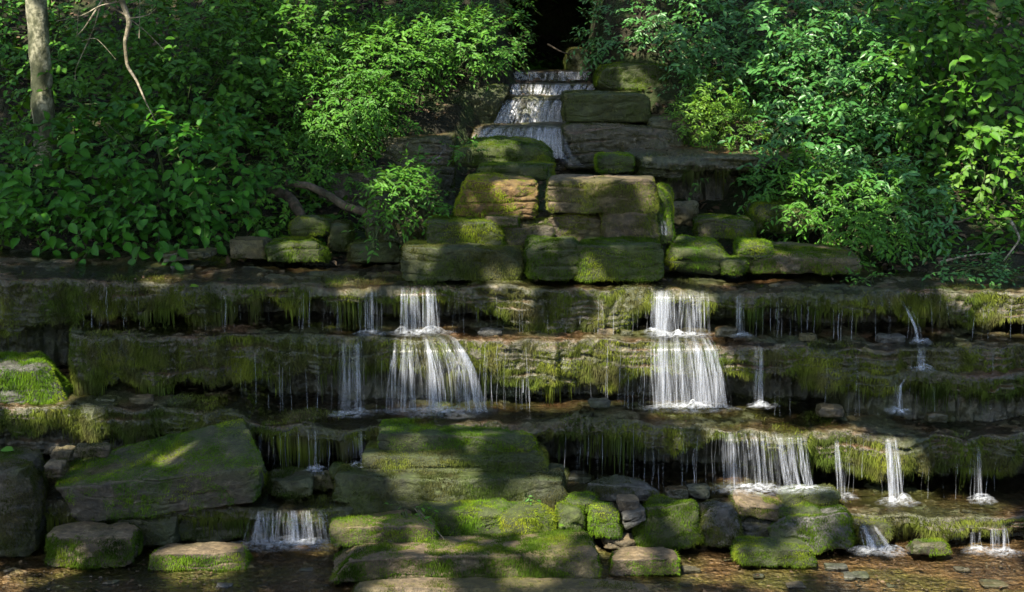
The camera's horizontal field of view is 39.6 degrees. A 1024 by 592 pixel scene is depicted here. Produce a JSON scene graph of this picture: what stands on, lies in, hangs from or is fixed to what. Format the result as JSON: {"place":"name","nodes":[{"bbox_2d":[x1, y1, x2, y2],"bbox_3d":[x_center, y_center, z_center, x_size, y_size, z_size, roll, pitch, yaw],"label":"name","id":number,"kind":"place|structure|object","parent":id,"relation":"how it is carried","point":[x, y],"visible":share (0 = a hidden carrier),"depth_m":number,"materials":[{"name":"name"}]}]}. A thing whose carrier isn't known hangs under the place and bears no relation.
{"place":"outdoors","nodes":[
{"label":"outdoors","id":0,"kind":"place"},
{"bbox_2d":[0,0,1023,553],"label":"ground","id":1,"kind":"structure","parent":0,"point":[558,22],"depth_m":13.64,"materials":[{"name":"soil"}]},
{"bbox_2d":[0,118,72,239],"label":"shrub","id":2,"kind":"object","parent":1,"relation":"on","point":[14,222],"visible":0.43,"depth_m":12.34,"materials":[{"name":"green plant"}]},
{"bbox_2d":[25,0,57,166],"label":"tree","id":3,"kind":"object","parent":1,"relation":"on","point":[38,36],"visible":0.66,"depth_m":12.47,"materials":[{"name":"brown plant"}]},
{"bbox_2d":[58,0,163,119],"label":"dead branch","id":4,"kind":"object","parent":3,"relation":"hanging from","point":[125,12],"visible":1,"depth_m":10.99,"materials":[{"name":"brown wood"}]},
{"bbox_2d":[0,0,177,95],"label":"shrub","id":5,"kind":"object","parent":1,"relation":"on","point":[68,40],"visible":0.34,"depth_m":13.98,"materials":[{"name":"green plant"}]},
{"bbox_2d":[0,0,308,171],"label":"shrub","id":6,"kind":"object","parent":1,"relation":"on","point":[165,66],"visible":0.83,"depth_m":12.61,"materials":[{"name":"green plant"}]},
{"bbox_2d":[0,84,320,271],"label":"shrub","id":7,"kind":"object","parent":1,"relation":"on","point":[139,186],"visible":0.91,"depth_m":11.42,"materials":[{"name":"green plant"}]},
{"bbox_2d":[142,0,390,160],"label":"shrub","id":8,"kind":"object","parent":1,"relation":"on","point":[273,12],"visible":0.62,"depth_m":13.17,"materials":[{"name":"green plant"}]},
{"bbox_2d":[264,235,331,262],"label":"rock","id":9,"kind":"object","parent":1,"relation":"on","point":[291,248],"visible":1,"depth_m":11.09,"materials":[{"name":"stone"}]},
{"bbox_2d":[230,129,375,238],"bbox_3d":[-1.895,-0.889,12.073,1.001,1.031,1.425,9,14,42],"label":"shrub","id":10,"kind":"object","parent":1,"relation":"on","point":[313,168],"visible":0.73,"depth_m":11.97,"materials":[{"name":"green plant"}]},
{"bbox_2d":[288,214,332,236],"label":"rock","id":11,"kind":"object","parent":1,"relation":"on","point":[311,225],"visible":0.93,"depth_m":11.40,"materials":[{"name":"stone"}]},
{"bbox_2d":[267,183,305,216],"bbox_3d":[-1.832,-0.759,11.781,0.158,0.327,0.559,-9,14,-40],"label":"fallen log","id":12,"kind":"object","parent":11,"relation":"on","point":[292,200],"visible":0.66,"depth_m":11.78,"materials":[{"name":"brown wood"}]},
{"bbox_2d":[327,219,355,252],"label":"rock","id":13,"kind":"object","parent":1,"relation":"on","point":[337,240],"visible":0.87,"depth_m":11.41,"materials":[{"name":"stone"}]},
{"bbox_2d":[272,62,423,177],"bbox_3d":[-1.500,-1.495,12.683,1.303,1.182,0.990,-7,12,-33],"label":"shrub","id":14,"kind":"object","parent":1,"relation":"on","point":[317,134],"visible":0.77,"depth_m":12.46,"materials":[{"name":"green plant"}]},
{"bbox_2d":[318,164,456,215],"bbox_3d":[-1.089,-0.927,12.490,1.226,0.460,0.757,0,10,0],"label":"rock","id":15,"kind":"object","parent":1,"relation":"on","point":[446,174],"visible":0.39,"depth_m":12.19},
{"bbox_2d":[274,0,542,44],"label":"shrub","id":16,"kind":"object","parent":1,"relation":"on","point":[323,6],"visible":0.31,"depth_m":13.97,"materials":[{"name":"green plant"}]},
{"bbox_2d":[368,131,456,166],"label":"rock","id":17,"kind":"object","parent":1,"relation":"on","point":[432,145],"visible":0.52,"depth_m":12.69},
{"bbox_2d":[289,0,536,146],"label":"shrub","id":18,"kind":"object","parent":1,"relation":"on","point":[433,61],"visible":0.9,"depth_m":13.11,"materials":[{"name":"green plant"}]},
{"bbox_2d":[445,83,509,123],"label":"rock","id":19,"kind":"object","parent":1,"relation":"on","point":[488,104],"visible":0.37,"depth_m":13.67,"materials":[{"name":"stone"}]},
{"bbox_2d":[0,249,1023,365],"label":"rock ledge","id":20,"kind":"object","parent":1,"relation":"on","point":[38,313],"visible":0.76,"depth_m":10.49,"materials":[{"name":"stone"}]},
{"bbox_2d":[163,247,216,262],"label":"rock","id":21,"kind":"object","parent":20,"relation":"on","point":[201,253],"visible":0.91,"depth_m":11.04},
{"bbox_2d":[346,238,401,262],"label":"rock","id":22,"kind":"object","parent":20,"relation":"on","point":[386,252],"visible":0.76,"depth_m":11.26,"materials":[{"name":"stone"}]},
{"bbox_2d":[363,190,439,245],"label":"rock","id":23,"kind":"object","parent":22,"relation":"on","point":[416,233],"visible":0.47,"depth_m":11.34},
{"bbox_2d":[285,179,365,215],"bbox_3d":[-1.497,-0.802,11.616,0.775,0.279,0.106,4,11,23],"label":"fallen log","id":24,"kind":"object","parent":23,"relation":"on","point":[332,197],"visible":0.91,"depth_m":11.60,"materials":[{"name":"brown wood"}]},
{"bbox_2d":[345,142,459,248],"bbox_3d":[-0.836,-0.789,11.113,0.938,0.796,0.824,0,10,0],"label":"leafy plant","id":25,"kind":"object","parent":23,"relation":"on","point":[388,184],"visible":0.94,"depth_m":11.02,"materials":[{"name":"green plant"}]},
{"bbox_2d":[399,239,523,282],"bbox_3d":[-0.377,-0.271,10.743,0.951,0.295,0.514,0,10,0],"label":"rock","id":26,"kind":"object","parent":20,"relation":"on","point":[424,260],"visible":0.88,"depth_m":10.55,"materials":[{"name":"stone"}]},
{"bbox_2d":[424,214,506,245],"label":"rock","id":27,"kind":"object","parent":26,"relation":"on","point":[441,229],"visible":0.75,"depth_m":10.71,"materials":[{"name":"stone"}]},
{"bbox_2d":[452,172,538,218],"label":"rock","id":28,"kind":"object","parent":27,"relation":"on","point":[483,194],"visible":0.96,"depth_m":10.82,"materials":[{"name":"orange stone"}]},
{"bbox_2d":[503,216,555,246],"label":"rock","id":29,"kind":"object","parent":26,"relation":"on","point":[540,226],"visible":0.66,"depth_m":10.83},
{"bbox_2d":[0,249,1023,293],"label":"shelf water","id":30,"kind":"structure","parent":20,"relation":"on","point":[456,283],"depth_m":10.80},
{"bbox_2d":[229,236,272,258],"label":"rock","id":31,"kind":"object","parent":30,"relation":"on","point":[249,247],"visible":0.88,"depth_m":11.18,"materials":[{"name":"grey stone"}]},
{"bbox_2d":[574,235,664,282],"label":"rock","id":32,"kind":"object","parent":30,"relation":"on","point":[626,258],"visible":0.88,"depth_m":10.50,"materials":[{"name":"stone"}]},
{"bbox_2d":[599,211,660,241],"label":"rock","id":33,"kind":"object","parent":32,"relation":"on","point":[637,224],"visible":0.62,"depth_m":10.81,"materials":[{"name":"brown stone"}]},
{"bbox_2d":[545,174,659,214],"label":"rock","id":34,"kind":"object","parent":33,"relation":"on","point":[583,194],"visible":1,"depth_m":10.79,"materials":[{"name":"brown stone"}]},
{"bbox_2d":[922,245,1023,287],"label":"leafy plant","id":35,"kind":"object","parent":30,"relation":"on","point":[965,272],"visible":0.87,"depth_m":10.90,"materials":[{"name":"green plant"}]},
{"bbox_2d":[522,235,579,281],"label":"rock","id":36,"kind":"object","parent":20,"relation":"on","point":[552,259],"visible":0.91,"depth_m":10.50,"materials":[{"name":"stone"}]},
{"bbox_2d":[548,213,600,240],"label":"rock","id":37,"kind":"object","parent":36,"relation":"on","point":[578,227],"visible":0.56,"depth_m":10.95,"materials":[{"name":"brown stone"}]},
{"bbox_2d":[663,234,728,275],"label":"rock","id":38,"kind":"object","parent":20,"relation":"on","point":[685,253],"visible":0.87,"depth_m":10.88,"materials":[{"name":"stone"}]},
{"bbox_2d":[656,182,675,245],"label":"rock","id":39,"kind":"object","parent":38,"relation":"on","point":[666,217],"visible":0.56,"depth_m":11.00,"materials":[{"name":"stone"}]},
{"bbox_2d":[720,254,749,275],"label":"rock","id":40,"kind":"object","parent":20,"relation":"on","point":[733,264],"visible":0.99,"depth_m":10.81,"materials":[{"name":"stone"}]},
{"bbox_2d":[747,240,861,275],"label":"rock","id":41,"kind":"object","parent":20,"relation":"on","point":[788,257],"visible":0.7,"depth_m":10.90,"materials":[{"name":"green stone"}]},
{"bbox_2d":[692,213,756,239],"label":"rock","id":42,"kind":"object","parent":41,"relation":"on","point":[717,226],"visible":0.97,"depth_m":11.42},
{"bbox_2d":[673,200,698,225],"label":"rock","id":43,"kind":"object","parent":42,"relation":"on","point":[685,212],"visible":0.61,"depth_m":11.68,"materials":[{"name":"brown stone"}]},
{"bbox_2d":[732,236,774,260],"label":"rock","id":44,"kind":"object","parent":41,"relation":"on","point":[753,248],"visible":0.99,"depth_m":10.86,"materials":[{"name":"stone"}]},
{"bbox_2d":[0,0,1023,259],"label":"undergrowth","id":45,"kind":"object","parent":1,"relation":"on","point":[14,48],"visible":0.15,"depth_m":12.69,"materials":[{"name":"green plant"}]},
{"bbox_2d":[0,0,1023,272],"bbox_3d":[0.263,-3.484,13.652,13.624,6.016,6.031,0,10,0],"label":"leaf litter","id":46,"kind":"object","parent":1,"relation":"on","point":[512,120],"visible":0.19,"depth_m":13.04,"materials":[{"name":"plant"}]},
{"bbox_2d":[476,161,556,180],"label":"rock","id":47,"kind":"object","parent":1,"relation":"on","point":[540,171],"visible":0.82,"depth_m":11.32,"materials":[{"name":"stone"}]},
{"bbox_2d":[451,135,554,167],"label":"rock","id":48,"kind":"object","parent":47,"relation":"on","point":[499,148],"visible":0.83,"depth_m":11.72,"materials":[{"name":"stone"}]},
{"bbox_2d":[471,121,564,156],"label":"waterfall","id":49,"kind":"object","parent":1,"relation":"on","point":[534,130],"visible":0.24,"depth_m":13.40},
{"bbox_2d":[499,94,562,121],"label":"waterfall","id":50,"kind":"object","parent":49,"relation":"on","point":[524,104],"visible":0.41,"depth_m":13.91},
{"bbox_2d":[42,454,1023,545],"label":"rock ledge","id":51,"kind":"object","parent":1,"relation":"on","point":[307,524],"visible":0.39,"depth_m":9.80,"materials":[{"name":"stone"}]},
{"bbox_2d":[55,419,269,521],"bbox_3d":[-2.425,1.197,9.742,1.570,0.598,0.682,0,10,0],"label":"rock","id":52,"kind":"object","parent":51,"relation":"on","point":[216,465],"visible":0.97,"depth_m":9.48,"materials":[{"name":"stone"}]},
{"bbox_2d":[43,457,70,479],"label":"rock","id":53,"kind":"object","parent":52,"relation":"on","point":[56,468],"visible":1,"depth_m":9.53,"materials":[{"name":"grey stone"}]},
{"bbox_2d":[73,442,112,461],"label":"rock","id":54,"kind":"object","parent":52,"relation":"on","point":[91,450],"visible":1,"depth_m":9.65,"materials":[{"name":"grey stone"}]},
{"bbox_2d":[329,462,568,515],"bbox_3d":[-0.420,1.323,9.793,1.660,0.317,0.466,0,10,0],"label":"rock","id":55,"kind":"object","parent":51,"relation":"on","point":[355,485],"visible":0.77,"depth_m":9.61,"materials":[{"name":"stone"}]},
{"bbox_2d":[362,439,549,472],"bbox_3d":[-0.395,1.147,9.914,1.339,0.249,0.482,0,10,0],"label":"rock","id":56,"kind":"object","parent":55,"relation":"on","point":[375,458],"visible":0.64,"depth_m":9.72,"materials":[{"name":"stone"}]},
{"bbox_2d":[376,417,540,452],"bbox_3d":[-0.376,1.001,10.015,1.165,0.218,0.477,0,10,0],"label":"rock","id":57,"kind":"object","parent":56,"relation":"on","point":[403,434],"visible":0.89,"depth_m":9.82,"materials":[{"name":"stone"}]},
{"bbox_2d":[0,369,1023,489],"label":"rock ledge","id":58,"kind":"object","parent":51,"relation":"on","point":[89,419],"visible":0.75,"depth_m":10.12,"materials":[{"name":"stone"}]},
{"bbox_2d":[0,351,72,404],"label":"rock","id":59,"kind":"object","parent":58,"relation":"on","point":[36,378],"visible":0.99,"depth_m":10.17,"materials":[{"name":"green stone"}]},
{"bbox_2d":[4,375,1022,439],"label":"shelf water","id":60,"kind":"structure","parent":58,"relation":"on","point":[612,396],"depth_m":10.33,"materials":[{"name":"liquid"}]},
{"bbox_2d":[66,310,1023,406],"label":"rock ledge","id":61,"kind":"object","parent":58,"relation":"on","point":[315,359],"visible":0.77,"depth_m":10.34,"materials":[{"name":"stone"}]},
{"bbox_2d":[71,311,1023,349],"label":"shelf water","id":62,"kind":"structure","parent":61,"relation":"on","point":[657,323],"depth_m":10.60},
{"bbox_2d":[824,365,1023,422],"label":"rock ledge","id":63,"kind":"object","parent":58,"relation":"on","point":[975,394],"visible":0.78,"depth_m":10.24,"materials":[{"name":"stone"}]},
{"bbox_2d":[44,454,1023,516],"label":"shelf water","id":64,"kind":"structure","parent":51,"relation":"on","point":[736,487],"depth_m":10.23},
{"bbox_2d":[268,465,314,498],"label":"rock","id":65,"kind":"object","parent":64,"relation":"on","point":[296,481],"visible":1,"depth_m":9.72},
{"bbox_2d":[417,497,546,535],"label":"rock","id":66,"kind":"object","parent":64,"relation":"on","point":[464,517],"visible":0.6,"depth_m":9.43,"materials":[{"name":"stone"}]},
{"bbox_2d":[328,513,441,546],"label":"rock","id":67,"kind":"object","parent":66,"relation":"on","point":[346,531],"visible":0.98,"depth_m":9.24,"materials":[{"name":"green stone"}]},
{"bbox_2d":[497,503,556,534],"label":"rock","id":68,"kind":"object","parent":66,"relation":"on","point":[522,518],"visible":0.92,"depth_m":9.35,"materials":[{"name":"stone"}]},
{"bbox_2d":[554,499,585,530],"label":"rock","id":69,"kind":"object","parent":64,"relation":"on","point":[569,516],"visible":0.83,"depth_m":9.45,"materials":[{"name":"stone"}]},
{"bbox_2d":[584,474,658,501],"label":"rock","id":70,"kind":"object","parent":64,"relation":"on","point":[609,489],"visible":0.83,"depth_m":9.76,"materials":[{"name":"grey stone"}]},
{"bbox_2d":[776,483,841,506],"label":"rock","id":71,"kind":"object","parent":64,"relation":"on","point":[824,494],"visible":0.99,"depth_m":9.72,"materials":[{"name":"stone"}]},
{"bbox_2d":[565,490,598,513],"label":"rock","id":72,"kind":"object","parent":51,"relation":"on","point":[584,500],"visible":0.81,"depth_m":9.57,"materials":[{"name":"stone"}]},
{"bbox_2d":[778,500,820,518],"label":"rock","id":73,"kind":"object","parent":51,"relation":"on","point":[804,507],"visible":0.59,"depth_m":9.59,"materials":[{"name":"stone"}]},
{"bbox_2d":[513,70,588,81],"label":"waterfall","id":74,"kind":"object","parent":1,"relation":"on","point":[542,75],"visible":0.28,"depth_m":14.84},
{"bbox_2d":[511,81,594,93],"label":"waterfall","id":75,"kind":"object","parent":1,"relation":"on","point":[521,88],"visible":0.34,"depth_m":14.31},
{"bbox_2d":[563,46,589,69],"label":"rock","id":76,"kind":"object","parent":1,"relation":"on","point":[575,62],"visible":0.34,"depth_m":15.31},
{"bbox_2d":[560,122,683,169],"bbox_3d":[1.031,-1.412,13.253,1.178,0.438,0.754,0,10,0],"label":"rock","id":77,"kind":"object","parent":1,"relation":"on","point":[583,143],"visible":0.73,"depth_m":12.93,"materials":[{"name":"stone"}]},
{"bbox_2d":[560,89,651,122],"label":"rock","id":78,"kind":"object","parent":77,"relation":"on","point":[594,105],"visible":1,"depth_m":13.26,"materials":[{"name":"stone"}]},
{"bbox_2d":[592,61,668,91],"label":"rock","id":79,"kind":"object","parent":1,"relation":"on","point":[623,76],"visible":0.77,"depth_m":13.79,"materials":[{"name":"stone"}]},
{"bbox_2d":[643,112,766,143],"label":"rock","id":80,"kind":"object","parent":1,"relation":"on","point":[655,120],"visible":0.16,"depth_m":13.15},
{"bbox_2d":[561,0,778,115],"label":"shrub","id":81,"kind":"object","parent":80,"relation":"on","point":[639,38],"visible":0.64,"depth_m":13.76,"materials":[{"name":"green plant"}]},
{"bbox_2d":[625,144,818,201],"bbox_3d":[1.825,-0.961,12.710,1.646,0.768,1.172,0,10,0],"label":"rock ledge","id":82,"kind":"object","parent":1,"relation":"on","point":[679,170],"visible":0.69,"depth_m":12.28,"materials":[{"name":"stone"}]},
{"bbox_2d":[593,151,635,173],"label":"rock","id":83,"kind":"object","parent":82,"relation":"on","point":[614,162],"visible":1,"depth_m":12.21,"materials":[{"name":"stone"}]},
{"bbox_2d":[659,65,775,182],"bbox_3d":[1.915,-1.581,12.980,1.220,1.046,0.900,9,14,41],"label":"shrub","id":84,"kind":"object","parent":82,"relation":"on","point":[736,104],"visible":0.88,"depth_m":12.88,"materials":[{"name":"green plant"}]},
{"bbox_2d":[744,198,816,233],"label":"rock","id":85,"kind":"object","parent":1,"relation":"on","point":[760,213],"visible":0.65,"depth_m":11.69,"materials":[{"name":"stone"}]},
{"bbox_2d":[658,0,979,210],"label":"shrub","id":86,"kind":"object","parent":1,"relation":"on","point":[798,41],"visible":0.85,"depth_m":12.69,"materials":[{"name":"green plant"}]},
{"bbox_2d":[730,139,969,274],"bbox_3d":[2.734,-0.616,11.704,1.251,1.295,1.734,-9,14,-41],"label":"shrub","id":87,"kind":"object","parent":1,"relation":"on","point":[859,217],"visible":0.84,"depth_m":11.46,"materials":[{"name":"green plant"}]},
{"bbox_2d":[792,144,966,271],"bbox_3d":[3.060,-0.621,11.543,0.956,1.196,1.368,-8,13,-38],"label":"shrub","id":88,"kind":"object","parent":1,"relation":"on","point":[861,172],"visible":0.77,"depth_m":11.39,"materials":[{"name":"green plant"}]},
{"bbox_2d":[845,0,1023,197],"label":"shrub","id":89,"kind":"object","parent":1,"relation":"on","point":[1000,69],"visible":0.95,"depth_m":12.22,"materials":[{"name":"green plant"}]},
{"bbox_2d":[934,112,1023,219],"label":"shrub","id":90,"kind":"object","parent":1,"relation":"on","point":[980,196],"visible":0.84,"depth_m":11.77,"materials":[{"name":"green plant"}]},
{"bbox_2d":[0,536,1023,591],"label":"stream bed","id":91,"kind":"object","parent":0,"point":[284,579],"visible":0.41,"depth_m":9.18,"materials":[{"name":"gravel"}]},
{"bbox_2d":[0,446,49,556],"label":"rock","id":92,"kind":"object","parent":91,"relation":"on","point":[24,485],"visible":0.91,"depth_m":9.41,"materials":[{"name":"stone"}]},
{"bbox_2d":[44,521,144,570],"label":"rock","id":93,"kind":"object","parent":91,"relation":"on","point":[85,544],"visible":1,"depth_m":9.21,"materials":[{"name":"green stone"}]},
{"bbox_2d":[117,514,180,547],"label":"rock","id":94,"kind":"object","parent":91,"relation":"on","point":[156,531],"visible":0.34,"depth_m":9.55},
{"bbox_2d":[148,542,253,573],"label":"rock","id":95,"kind":"object","parent":91,"relation":"on","point":[214,557],"visible":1,"depth_m":9.19,"materials":[{"name":"green stone"}]},
{"bbox_2d":[178,518,246,540],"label":"rock","id":96,"kind":"object","parent":91,"relation":"on","point":[185,531],"visible":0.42,"depth_m":9.68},
{"bbox_2d":[328,528,602,582],"bbox_3d":[-0.299,1.662,9.122,1.766,0.252,0.592,0,10,0],"label":"rock","id":97,"kind":"object","parent":91,"relation":"on","point":[571,553],"visible":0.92,"depth_m":8.90,"materials":[{"name":"green stone"}]},
{"bbox_2d":[352,576,649,591],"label":"rock","id":98,"kind":"object","parent":91,"relation":"on","point":[482,584],"visible":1,"depth_m":8.70,"materials":[{"name":"brown stone"}]},
{"bbox_2d":[5,258,1022,591],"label":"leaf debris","id":99,"kind":"object","parent":91,"relation":"on","point":[527,416],"visible":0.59,"depth_m":9.36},
{"bbox_2d":[601,532,635,548],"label":"rock","id":100,"kind":"object","parent":91,"relation":"on","point":[627,540],"visible":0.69,"depth_m":9.48,"materials":[{"name":"brown stone"}]},
{"bbox_2d":[586,500,623,539],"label":"rock","id":101,"kind":"object","parent":100,"relation":"on","point":[603,519],"visible":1,"depth_m":9.43,"materials":[{"name":"stone"}]},
{"bbox_2d":[607,546,681,576],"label":"rock","id":102,"kind":"object","parent":91,"relation":"on","point":[635,560],"visible":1,"depth_m":9.09,"materials":[{"name":"brown stone"}]},
{"bbox_2d":[631,493,704,550],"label":"rock","id":103,"kind":"object","parent":91,"relation":"on","point":[669,523],"visible":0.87,"depth_m":9.42,"materials":[{"name":"stone"}]},
{"bbox_2d":[698,499,744,547],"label":"rock","id":104,"kind":"object","parent":91,"relation":"on","point":[720,523],"visible":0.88,"depth_m":9.45,"materials":[{"name":"grey stone"}]},
{"bbox_2d":[741,517,773,536],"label":"rock","id":105,"kind":"object","parent":91,"relation":"on","point":[753,526],"visible":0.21,"depth_m":9.61,"materials":[{"name":"grey stone"}]},
{"bbox_2d":[730,535,817,569],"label":"rock","id":106,"kind":"object","parent":91,"relation":"on","point":[768,551],"visible":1,"depth_m":9.22,"materials":[{"name":"stone"}]},
{"bbox_2d":[768,503,857,555],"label":"rock","id":107,"kind":"object","parent":91,"relation":"on","point":[827,528],"visible":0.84,"depth_m":9.43,"materials":[{"name":"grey stone"}]},
{"bbox_2d":[727,489,781,520],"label":"rock","id":108,"kind":"object","parent":107,"relation":"on","point":[758,505],"visible":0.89,"depth_m":9.61,"materials":[{"name":"brown stone"}]},
{"bbox_2d":[855,519,893,546],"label":"rock","id":109,"kind":"object","parent":91,"relation":"on","point":[878,532],"visible":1,"depth_m":9.54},
{"bbox_2d":[905,537,952,555],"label":"rock","id":110,"kind":"object","parent":91,"relation":"on","point":[933,546],"visible":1,"depth_m":9.37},
{"bbox_2d":[0,534,1023,591],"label":"pool water","id":111,"kind":"structure","parent":0,"point":[713,557],"depth_m":9.15,"materials":[{"name":"liquid"}]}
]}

